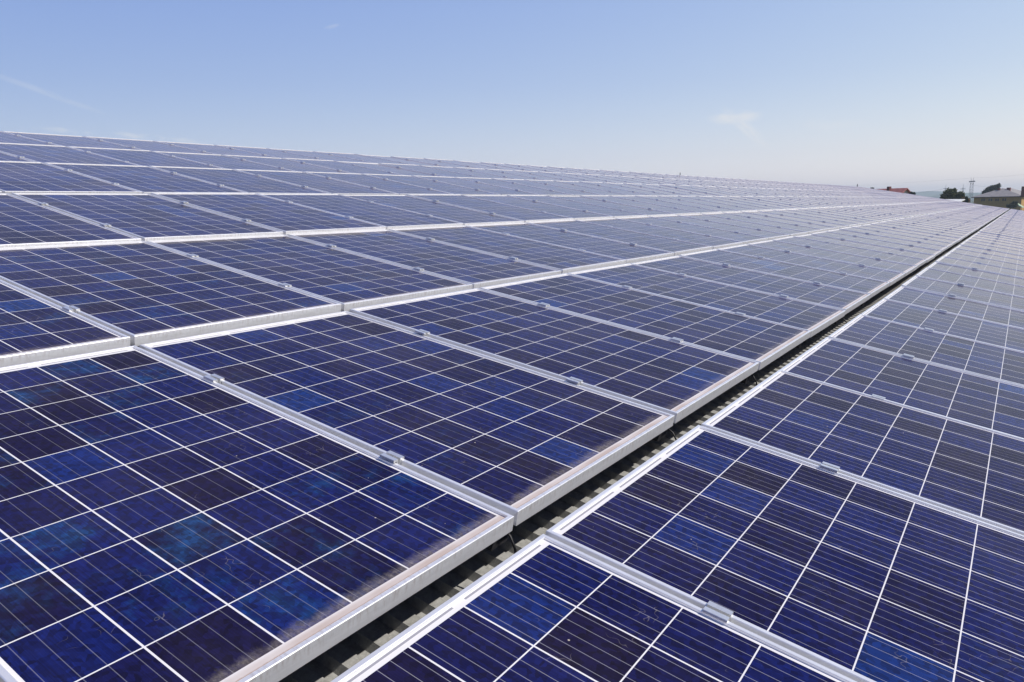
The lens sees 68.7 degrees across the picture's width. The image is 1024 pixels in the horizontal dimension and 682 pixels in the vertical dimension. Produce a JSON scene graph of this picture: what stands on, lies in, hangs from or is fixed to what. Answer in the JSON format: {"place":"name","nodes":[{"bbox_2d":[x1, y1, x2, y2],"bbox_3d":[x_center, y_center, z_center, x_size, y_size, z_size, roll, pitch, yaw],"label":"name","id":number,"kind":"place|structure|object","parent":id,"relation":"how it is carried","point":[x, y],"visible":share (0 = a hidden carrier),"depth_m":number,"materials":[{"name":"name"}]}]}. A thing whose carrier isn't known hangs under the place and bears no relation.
{"place":"outdoors","nodes":[
{"label":"outdoors","id":0,"kind":"place"},
{"bbox_2d":[0,0,1023,192],"label":"sky","id":1,"kind":"structure","parent":0,"point":[864,93],"materials":[{"name":"blue"}]},
{"bbox_2d":[940,187,965,198],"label":"broadleaf tree","id":2,"kind":"object","parent":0,"point":[950,193],"visible":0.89,"depth_m":148.07,"materials":[{"name":"green plant"}]},
{"bbox_2d":[971,186,1023,211],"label":"ochre house","id":3,"kind":"structure","parent":0,"point":[1001,197],"depth_m":216.60,"materials":[{"name":"beige brick"}]},
{"label":"ground","id":4,"kind":"structure","parent":0,"visible":0},
{"bbox_2d":[130,212,1005,681],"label":"hall building","id":5,"kind":"structure","parent":4,"relation":"on","point":[340,658],"depth_m":2.21,"materials":[{"name":"metal"}]},
{"bbox_2d":[0,131,60,145],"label":"solar panel","id":6,"kind":"object","parent":5,"relation":"attached to","point":[5,137],"visible":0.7,"depth_m":8.77,"materials":[{"name":"glass"}]},
{"bbox_2d":[0,280,129,366],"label":"solar panel","id":7,"kind":"object","parent":5,"relation":"attached to","point":[34,328],"visible":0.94,"depth_m":2.67,"materials":[{"name":"glass"}]},
{"bbox_2d":[0,193,140,247],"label":"solar panel","id":8,"kind":"object","parent":5,"relation":"attached to","point":[24,222],"visible":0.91,"depth_m":4.37,"materials":[{"name":"glass"}]},
{"bbox_2d":[0,143,140,165],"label":"solar panel","id":9,"kind":"object","parent":5,"relation":"attached to","point":[48,153],"visible":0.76,"depth_m":7.79,"materials":[{"name":"glass"}]},
{"bbox_2d":[0,161,141,193],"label":"solar panel","id":10,"kind":"object","parent":5,"relation":"attached to","point":[26,177],"visible":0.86,"depth_m":6.06,"materials":[{"name":"glass"}]},
{"bbox_2d":[2,131,141,149],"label":"solar panel","id":11,"kind":"object","parent":5,"relation":"attached to","point":[73,141],"visible":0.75,"depth_m":9.52,"materials":[{"name":"glass"}]},
{"bbox_2d":[44,162,246,193],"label":"solar panel","id":12,"kind":"object","parent":5,"relation":"attached to","point":[146,180],"visible":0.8,"depth_m":6.90,"materials":[{"name":"glass"}]},
{"bbox_2d":[67,146,224,168],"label":"solar panel","id":13,"kind":"object","parent":5,"relation":"attached to","point":[145,158],"visible":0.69,"depth_m":8.65,"materials":[{"name":"glass"}]},
{"bbox_2d":[11,193,282,241],"bbox_3d":[-2.552,-0.878,5.202,1.646,0.048,1.032,18,19,31],"label":"solar panel","id":14,"kind":"object","parent":5,"relation":"attached to","point":[147,217],"visible":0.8,"depth_m":5.13,"materials":[{"name":"glass"}]},
{"bbox_2d":[84,136,218,154],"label":"solar panel","id":15,"kind":"object","parent":5,"relation":"attached to","point":[150,145],"visible":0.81,"depth_m":10.33,"materials":[{"name":"glass"}]},
{"bbox_2d":[0,241,340,345],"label":"solar panel","id":16,"kind":"object","parent":5,"relation":"attached to","point":[138,293],"visible":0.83,"depth_m":3.39,"materials":[{"name":"glass"}]},
{"bbox_2d":[157,141,277,157],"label":"solar panel","id":17,"kind":"object","parent":5,"relation":"attached to","point":[216,149],"visible":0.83,"depth_m":11.18,"materials":[{"name":"glass"}]},
{"bbox_2d":[154,151,292,170],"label":"solar panel","id":18,"kind":"object","parent":5,"relation":"attached to","point":[224,161],"visible":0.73,"depth_m":9.48,"materials":[{"name":"glass"}]},
{"bbox_2d":[149,166,330,193],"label":"solar panel","id":19,"kind":"object","parent":5,"relation":"attached to","point":[241,181],"visible":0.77,"depth_m":7.73,"materials":[{"name":"glass"}]},
{"bbox_2d":[0,345,513,681],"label":"solar panel","id":20,"kind":"object","parent":5,"relation":"attached to","point":[162,519],"visible":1,"depth_m":1.63,"materials":[{"name":"glass"}]},
{"bbox_2d":[151,193,385,234],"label":"solar panel","id":21,"kind":"object","parent":5,"relation":"attached to","point":[285,217],"visible":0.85,"depth_m":5.97,"materials":[{"name":"glass"}]},
{"bbox_2d":[218,145,325,159],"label":"solar panel","id":22,"kind":"object","parent":5,"relation":"attached to","point":[273,152],"visible":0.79,"depth_m":12.02,"materials":[{"name":"glass"}]},
{"bbox_2d":[225,155,349,172],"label":"solar panel","id":23,"kind":"object","parent":5,"relation":"attached to","point":[289,164],"visible":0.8,"depth_m":10.32,"materials":[{"name":"glass"}]},
{"bbox_2d":[147,234,471,310],"bbox_3d":[-1.195,-0.440,4.358,1.646,0.048,1.032,17,18,31],"label":"solar panel","id":24,"kind":"object","parent":5,"relation":"attached to","point":[347,280],"visible":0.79,"depth_m":4.28,"materials":[{"name":"glass"}]},
{"bbox_2d":[234,169,398,194],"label":"solar panel","id":25,"kind":"object","parent":5,"relation":"attached to","point":[321,183],"visible":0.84,"depth_m":8.56,"materials":[{"name":"glass"}]},
{"bbox_2d":[269,148,377,163],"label":"solar panel","id":26,"kind":"object","parent":5,"relation":"attached to","point":[323,156],"visible":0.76,"depth_m":12.83,"materials":[{"name":"glass"}]},
{"bbox_2d":[284,158,401,174],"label":"solar panel","id":27,"kind":"object","parent":5,"relation":"attached to","point":[341,166],"visible":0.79,"depth_m":11.14,"materials":[{"name":"glass"}]},
{"bbox_2d":[256,193,463,229],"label":"solar panel","id":28,"kind":"object","parent":5,"relation":"attached to","point":[389,217],"visible":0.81,"depth_m":6.82,"materials":[{"name":"glass"}]},
{"bbox_2d":[315,151,413,164],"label":"solar panel","id":29,"kind":"object","parent":5,"relation":"attached to","point":[364,158],"visible":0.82,"depth_m":13.69,"materials":[{"name":"glass"}]},
{"bbox_2d":[303,171,451,194],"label":"solar panel","id":30,"kind":"object","parent":5,"relation":"attached to","point":[400,188],"visible":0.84,"depth_m":9.41,"materials":[{"name":"glass"}]},
{"bbox_2d":[338,161,444,176],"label":"solar panel","id":31,"kind":"object","parent":5,"relation":"attached to","point":[392,169],"visible":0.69,"depth_m":12.02,"materials":[{"name":"glass"}]},
{"bbox_2d":[359,154,446,166],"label":"solar panel","id":32,"kind":"object","parent":5,"relation":"attached to","point":[404,160],"visible":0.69,"depth_m":14.57,"materials":[{"name":"glass"}]},
{"bbox_2d":[139,311,674,525],"bbox_3d":[-0.390,0.156,2.657,1.646,0.049,1.032,17,18,31],"label":"solar panel","id":33,"kind":"object","parent":5,"relation":"attached to","point":[520,444],"visible":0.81,"depth_m":2.51,"materials":[{"name":"glass"}]},
{"bbox_2d":[287,229,560,288],"bbox_3d":[-0.623,-0.598,5.188,1.646,0.050,1.032,17,18,31],"label":"solar panel","id":34,"kind":"object","parent":5,"relation":"attached to","point":[476,269],"visible":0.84,"depth_m":5.12,"materials":[{"name":"glass"}]},
{"bbox_2d":[379,163,482,177],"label":"solar panel","id":35,"kind":"object","parent":5,"relation":"attached to","point":[430,170],"visible":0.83,"depth_m":12.79,"materials":[{"name":"glass"}]},
{"bbox_2d":[362,173,500,194],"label":"solar panel","id":36,"kind":"object","parent":5,"relation":"attached to","point":[433,184],"visible":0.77,"depth_m":10.24,"materials":[{"name":"glass"}]},
{"bbox_2d":[345,195,523,224],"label":"solar panel","id":37,"kind":"object","parent":5,"relation":"attached to","point":[466,216],"visible":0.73,"depth_m":7.67,"materials":[{"name":"glass"}]},
{"bbox_2d":[391,156,481,168],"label":"solar panel","id":38,"kind":"object","parent":5,"relation":"attached to","point":[435,162],"visible":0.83,"depth_m":15.33,"materials":[{"name":"glass"}]},
{"bbox_2d":[425,158,506,169],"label":"solar panel","id":39,"kind":"object","parent":5,"relation":"attached to","point":[467,164],"visible":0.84,"depth_m":16.17,"materials":[{"name":"glass"}]},
{"bbox_2d":[421,165,514,178],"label":"solar panel","id":40,"kind":"object","parent":5,"relation":"attached to","point":[471,172],"visible":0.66,"depth_m":13.68,"materials":[{"name":"glass"}]},
{"bbox_2d":[412,175,538,194],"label":"solar panel","id":41,"kind":"object","parent":5,"relation":"attached to","point":[480,186],"visible":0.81,"depth_m":11.08,"materials":[{"name":"glass"}]},
{"bbox_2d":[406,194,573,221],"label":"solar panel","id":42,"kind":"object","parent":5,"relation":"attached to","point":[501,209],"visible":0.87,"depth_m":8.49,"materials":[{"name":"glass"}]},
{"bbox_2d":[455,167,542,179],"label":"solar panel","id":43,"kind":"object","parent":5,"relation":"attached to","point":[499,173],"visible":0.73,"depth_m":14.49,"materials":[{"name":"glass"}]},
{"bbox_2d":[389,225,625,273],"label":"solar panel","id":44,"kind":"object","parent":5,"relation":"attached to","point":[563,259],"visible":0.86,"depth_m":5.96,"materials":[{"name":"glass"}]},
{"bbox_2d":[457,177,573,195],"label":"solar panel","id":45,"kind":"object","parent":5,"relation":"attached to","point":[520,187],"visible":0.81,"depth_m":11.91,"materials":[{"name":"glass"}]},
{"bbox_2d":[489,169,568,180],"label":"solar panel","id":46,"kind":"object","parent":5,"relation":"attached to","point":[530,175],"visible":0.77,"depth_m":15.34,"materials":[{"name":"glass"}]},
{"bbox_2d":[466,195,613,219],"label":"solar panel","id":47,"kind":"object","parent":5,"relation":"attached to","point":[576,214],"visible":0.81,"depth_m":9.36,"materials":[{"name":"glass"}]},
{"bbox_2d":[493,178,600,195],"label":"solar panel","id":48,"kind":"object","parent":5,"relation":"attached to","point":[574,192],"visible":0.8,"depth_m":12.77,"materials":[{"name":"glass"}]},
{"bbox_2d":[514,170,593,181],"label":"solar panel","id":49,"kind":"object","parent":5,"relation":"attached to","point":[554,176],"visible":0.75,"depth_m":16.18,"materials":[{"name":"glass"}]},
{"bbox_2d":[350,288,758,422],"bbox_3d":[0.183,-0.008,3.489,1.646,0.048,1.032,17,18,31],"label":"solar panel","id":50,"kind":"object","parent":5,"relation":"attached to","point":[679,380],"visible":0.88,"depth_m":3.38,"materials":[{"name":"glass"}]},
{"bbox_2d":[466,222,673,263],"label":"solar panel","id":51,"kind":"object","parent":5,"relation":"attached to","point":[630,253],"visible":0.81,"depth_m":6.82,"materials":[{"name":"glass"}]},
{"bbox_2d":[508,195,646,217],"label":"solar panel","id":52,"kind":"object","parent":5,"relation":"attached to","point":[616,213],"visible":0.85,"depth_m":10.18,"materials":[{"name":"glass"}]},
{"bbox_2d":[525,179,629,195],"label":"solar panel","id":53,"kind":"object","parent":5,"relation":"attached to","point":[581,188],"visible":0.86,"depth_m":13.58,"materials":[{"name":"glass"}]},
{"bbox_2d":[331,534,856,681],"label":"solar panel","id":54,"kind":"object","parent":5,"relation":"attached to","point":[543,608],"visible":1,"depth_m":1.42,"materials":[{"name":"glass"}]},
{"bbox_2d":[559,181,652,195],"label":"solar panel","id":55,"kind":"object","parent":5,"relation":"attached to","point":[627,192],"visible":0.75,"depth_m":14.44,"materials":[{"name":"glass"}]},
{"bbox_2d":[552,196,675,215],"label":"solar panel","id":56,"kind":"object","parent":5,"relation":"attached to","point":[631,208],"visible":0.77,"depth_m":11.03,"materials":[{"name":"glass"}]},
{"bbox_2d":[526,220,712,255],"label":"solar panel","id":57,"kind":"object","parent":5,"relation":"attached to","point":[677,247],"visible":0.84,"depth_m":7.64,"materials":[{"name":"glass"}]},
{"bbox_2d":[580,181,672,195],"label":"solar panel","id":58,"kind":"object","parent":5,"relation":"attached to","point":[629,189],"visible":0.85,"depth_m":15.26,"materials":[{"name":"glass"}]},
{"bbox_2d":[580,195,700,214],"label":"solar panel","id":59,"kind":"object","parent":5,"relation":"attached to","point":[677,211],"visible":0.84,"depth_m":11.85,"materials":[{"name":"glass"}]},
{"bbox_2d":[480,273,810,369],"bbox_3d":[0.757,-0.167,4.316,1.646,0.049,1.032,17,18,31],"label":"solar panel","id":60,"kind":"object","parent":5,"relation":"attached to","point":[763,342],"visible":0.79,"depth_m":4.25,"materials":[{"name":"glass"}]},
{"bbox_2d":[604,182,689,195],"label":"solar panel","id":61,"kind":"object","parent":5,"relation":"attached to","point":[650,189],"visible":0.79,"depth_m":16.11,"materials":[{"name":"glass"}]},
{"bbox_2d":[580,218,743,248],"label":"solar panel","id":62,"kind":"object","parent":5,"relation":"attached to","point":[715,242],"visible":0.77,"depth_m":8.51,"materials":[{"name":"glass"}]},
{"bbox_2d":[625,183,706,195],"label":"solar panel","id":63,"kind":"object","parent":5,"relation":"attached to","point":[668,190],"visible":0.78,"depth_m":16.91,"materials":[{"name":"glass"}]},
{"bbox_2d":[614,196,721,213],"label":"solar panel","id":64,"kind":"object","parent":5,"relation":"attached to","point":[674,205],"visible":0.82,"depth_m":12.69,"materials":[{"name":"glass"}]},
{"bbox_2d":[635,195,740,212],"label":"solar panel","id":65,"kind":"object","parent":5,"relation":"attached to","point":[717,208],"visible":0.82,"depth_m":13.53,"materials":[{"name":"glass"}]},
{"bbox_2d":[618,216,768,243],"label":"solar panel","id":66,"kind":"object","parent":5,"relation":"attached to","point":[726,234],"visible":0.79,"depth_m":9.34,"materials":[{"name":"glass"}]},
{"bbox_2d":[568,263,845,336],"bbox_3d":[1.326,-0.323,5.146,1.646,0.048,1.032,17,18,31],"label":"solar panel","id":67,"kind":"object","parent":5,"relation":"attached to","point":[814,318],"visible":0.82,"depth_m":5.11,"materials":[{"name":"glass"}]},
{"bbox_2d":[662,196,757,211],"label":"solar panel","id":68,"kind":"object","parent":5,"relation":"attached to","point":[741,209],"visible":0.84,"depth_m":14.35,"materials":[{"name":"glass"}]},
{"bbox_2d":[650,215,789,239],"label":"solar panel","id":69,"kind":"object","parent":5,"relation":"attached to","point":[770,235],"visible":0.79,"depth_m":10.18,"materials":[{"name":"glass"}]},
{"bbox_2d":[682,196,771,210],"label":"solar panel","id":70,"kind":"object","parent":5,"relation":"attached to","point":[731,203],"visible":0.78,"depth_m":15.22,"materials":[{"name":"glass"}]},
{"bbox_2d":[700,196,784,209],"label":"solar panel","id":71,"kind":"object","parent":5,"relation":"attached to","point":[747,203],"visible":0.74,"depth_m":16.08,"materials":[{"name":"glass"}]},
{"bbox_2d":[681,214,807,236],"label":"solar panel","id":72,"kind":"object","parent":5,"relation":"attached to","point":[791,232],"visible":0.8,"depth_m":11.01,"materials":[{"name":"glass"}]},
{"bbox_2d":[632,256,870,313],"bbox_3d":[1.895,-0.481,5.979,1.646,0.049,1.032,17,18,31],"label":"solar panel","id":73,"kind":"object","parent":5,"relation":"attached to","point":[847,300],"visible":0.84,"depth_m":5.94,"materials":[{"name":"glass"}]},
{"bbox_2d":[706,213,822,233],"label":"solar panel","id":74,"kind":"object","parent":5,"relation":"attached to","point":[809,230],"visible":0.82,"depth_m":11.84,"materials":[{"name":"glass"}]},
{"bbox_2d":[723,212,836,230],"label":"solar panel","id":75,"kind":"object","parent":5,"relation":"attached to","point":[806,224],"visible":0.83,"depth_m":12.67,"materials":[{"name":"glass"}]},
{"bbox_2d":[545,425,1023,681],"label":"solar panel","id":76,"kind":"object","parent":5,"relation":"attached to","point":[855,579],"visible":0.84,"depth_m":1.81,"materials":[{"name":"glass"}]},
{"bbox_2d":[679,249,889,297],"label":"solar panel","id":77,"kind":"object","parent":5,"relation":"attached to","point":[873,287],"visible":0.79,"depth_m":6.78,"materials":[{"name":"glass"}]},
{"bbox_2d":[742,211,847,228],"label":"solar panel","id":78,"kind":"object","parent":5,"relation":"attached to","point":[838,226],"visible":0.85,"depth_m":13.52,"materials":[{"name":"glass"}]},
{"bbox_2d":[762,210,858,226],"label":"solar panel","id":79,"kind":"object","parent":5,"relation":"attached to","point":[850,224],"visible":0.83,"depth_m":14.34,"materials":[{"name":"glass"}]},
{"bbox_2d":[719,244,904,285],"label":"solar panel","id":80,"kind":"object","parent":5,"relation":"attached to","point":[892,277],"visible":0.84,"depth_m":7.63,"materials":[{"name":"glass"}]},
{"bbox_2d":[776,209,867,224],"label":"solar panel","id":81,"kind":"object","parent":5,"relation":"attached to","point":[826,217],"visible":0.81,"depth_m":15.20,"materials":[{"name":"glass"}]},
{"bbox_2d":[788,209,875,223],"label":"solar panel","id":82,"kind":"object","parent":5,"relation":"attached to","point":[838,216],"visible":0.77,"depth_m":16.07,"materials":[{"name":"glass"}]},
{"bbox_2d":[748,240,916,276],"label":"solar panel","id":83,"kind":"object","parent":5,"relation":"attached to","point":[906,269],"visible":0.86,"depth_m":8.46,"materials":[{"name":"glass"}]},
{"bbox_2d":[772,236,926,267],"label":"solar panel","id":84,"kind":"object","parent":5,"relation":"attached to","point":[917,262],"visible":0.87,"depth_m":9.29,"materials":[{"name":"glass"}]},
{"bbox_2d":[701,370,1023,534],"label":"solar panel","id":85,"kind":"object","parent":5,"relation":"attached to","point":[965,468],"visible":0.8,"depth_m":2.66,"materials":[{"name":"glass"}]},
{"bbox_2d":[796,234,934,262],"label":"solar panel","id":86,"kind":"object","parent":5,"relation":"attached to","point":[929,257],"visible":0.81,"depth_m":10.17,"materials":[{"name":"glass"}]},
{"bbox_2d":[810,231,941,256],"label":"solar panel","id":87,"kind":"object","parent":5,"relation":"attached to","point":[935,252],"visible":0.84,"depth_m":10.96,"materials":[{"name":"glass"}]},
{"bbox_2d":[828,229,947,252],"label":"solar panel","id":88,"kind":"object","parent":5,"relation":"attached to","point":[898,240],"visible":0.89,"depth_m":11.81,"materials":[{"name":"glass"}]},
{"bbox_2d":[839,227,952,247],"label":"solar panel","id":89,"kind":"object","parent":5,"relation":"attached to","point":[892,235],"visible":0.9,"depth_m":12.64,"materials":[{"name":"glass"}]},
{"bbox_2d":[780,337,1023,438],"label":"solar panel","id":90,"kind":"object","parent":5,"relation":"attached to","point":[983,401],"visible":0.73,"depth_m":3.54,"materials":[{"name":"glass"}]},
{"bbox_2d":[852,225,957,244],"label":"solar panel","id":91,"kind":"object","parent":5,"relation":"attached to","point":[910,234],"visible":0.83,"depth_m":13.50,"materials":[{"name":"glass"}]},
{"bbox_2d":[863,224,961,242],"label":"solar panel","id":92,"kind":"object","parent":5,"relation":"attached to","point":[917,232],"visible":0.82,"depth_m":14.35,"materials":[{"name":"glass"}]},
{"bbox_2d":[802,183,1023,215],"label":"distant solar panels","id":93,"kind":"object","parent":5,"relation":"attached to","point":[935,200],"visible":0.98,"depth_m":45.25,"materials":[{"name":"grey glass"}]},
{"bbox_2d":[870,222,964,238],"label":"solar panel","id":94,"kind":"object","parent":5,"relation":"attached to","point":[921,230],"visible":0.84,"depth_m":15.15,"materials":[{"name":"glass"}]},
{"bbox_2d":[881,221,968,237],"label":"solar panel","id":95,"kind":"object","parent":5,"relation":"attached to","point":[928,228],"visible":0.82,"depth_m":16.02,"materials":[{"name":"glass"}]},
{"bbox_2d":[828,314,1023,385],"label":"solar panel","id":96,"kind":"object","parent":5,"relation":"attached to","point":[1005,364],"visible":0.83,"depth_m":4.37,"materials":[{"name":"glass"}]},
{"bbox_2d":[862,298,1023,351],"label":"solar panel","id":97,"kind":"object","parent":5,"relation":"attached to","point":[985,331],"visible":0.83,"depth_m":5.23,"materials":[{"name":"glass"}]},
{"bbox_2d":[884,286,1023,328],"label":"solar panel","id":98,"kind":"object","parent":5,"relation":"attached to","point":[972,309],"visible":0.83,"depth_m":6.06,"materials":[{"name":"glass"}]},
{"bbox_2d":[901,276,1023,310],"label":"solar panel","id":99,"kind":"object","parent":5,"relation":"attached to","point":[969,293],"visible":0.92,"depth_m":6.88,"materials":[{"name":"glass"}]},
{"bbox_2d":[915,267,1023,296],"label":"solar panel","id":100,"kind":"object","parent":5,"relation":"attached to","point":[977,282],"visible":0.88,"depth_m":7.73,"materials":[{"name":"glass"}]},
{"bbox_2d":[928,262,1023,285],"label":"solar panel","id":101,"kind":"object","parent":5,"relation":"attached to","point":[980,274],"visible":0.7,"depth_m":8.62,"materials":[{"name":"glass"}]},
{"bbox_2d":[935,256,1023,277],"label":"solar panel","id":102,"kind":"object","parent":5,"relation":"attached to","point":[982,266],"visible":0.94,"depth_m":9.39,"materials":[{"name":"glass"}]},
{"bbox_2d":[944,252,1023,270],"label":"solar panel","id":103,"kind":"object","parent":5,"relation":"attached to","point":[986,261],"visible":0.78,"depth_m":10.28,"materials":[{"name":"glass"}]},
{"bbox_2d":[949,248,1023,264],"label":"solar panel","id":104,"kind":"object","parent":5,"relation":"attached to","point":[989,256],"visible":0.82,"depth_m":11.11,"materials":[{"name":"glass"}]},
{"bbox_2d":[955,245,1023,259],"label":"solar panel","id":105,"kind":"object","parent":5,"relation":"attached to","point":[998,253],"visible":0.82,"depth_m":11.95,"materials":[{"name":"glass"}]},
{"bbox_2d":[960,241,1023,255],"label":"solar panel","id":106,"kind":"object","parent":5,"relation":"attached to","point":[988,247],"visible":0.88,"depth_m":12.73,"materials":[{"name":"glass"}]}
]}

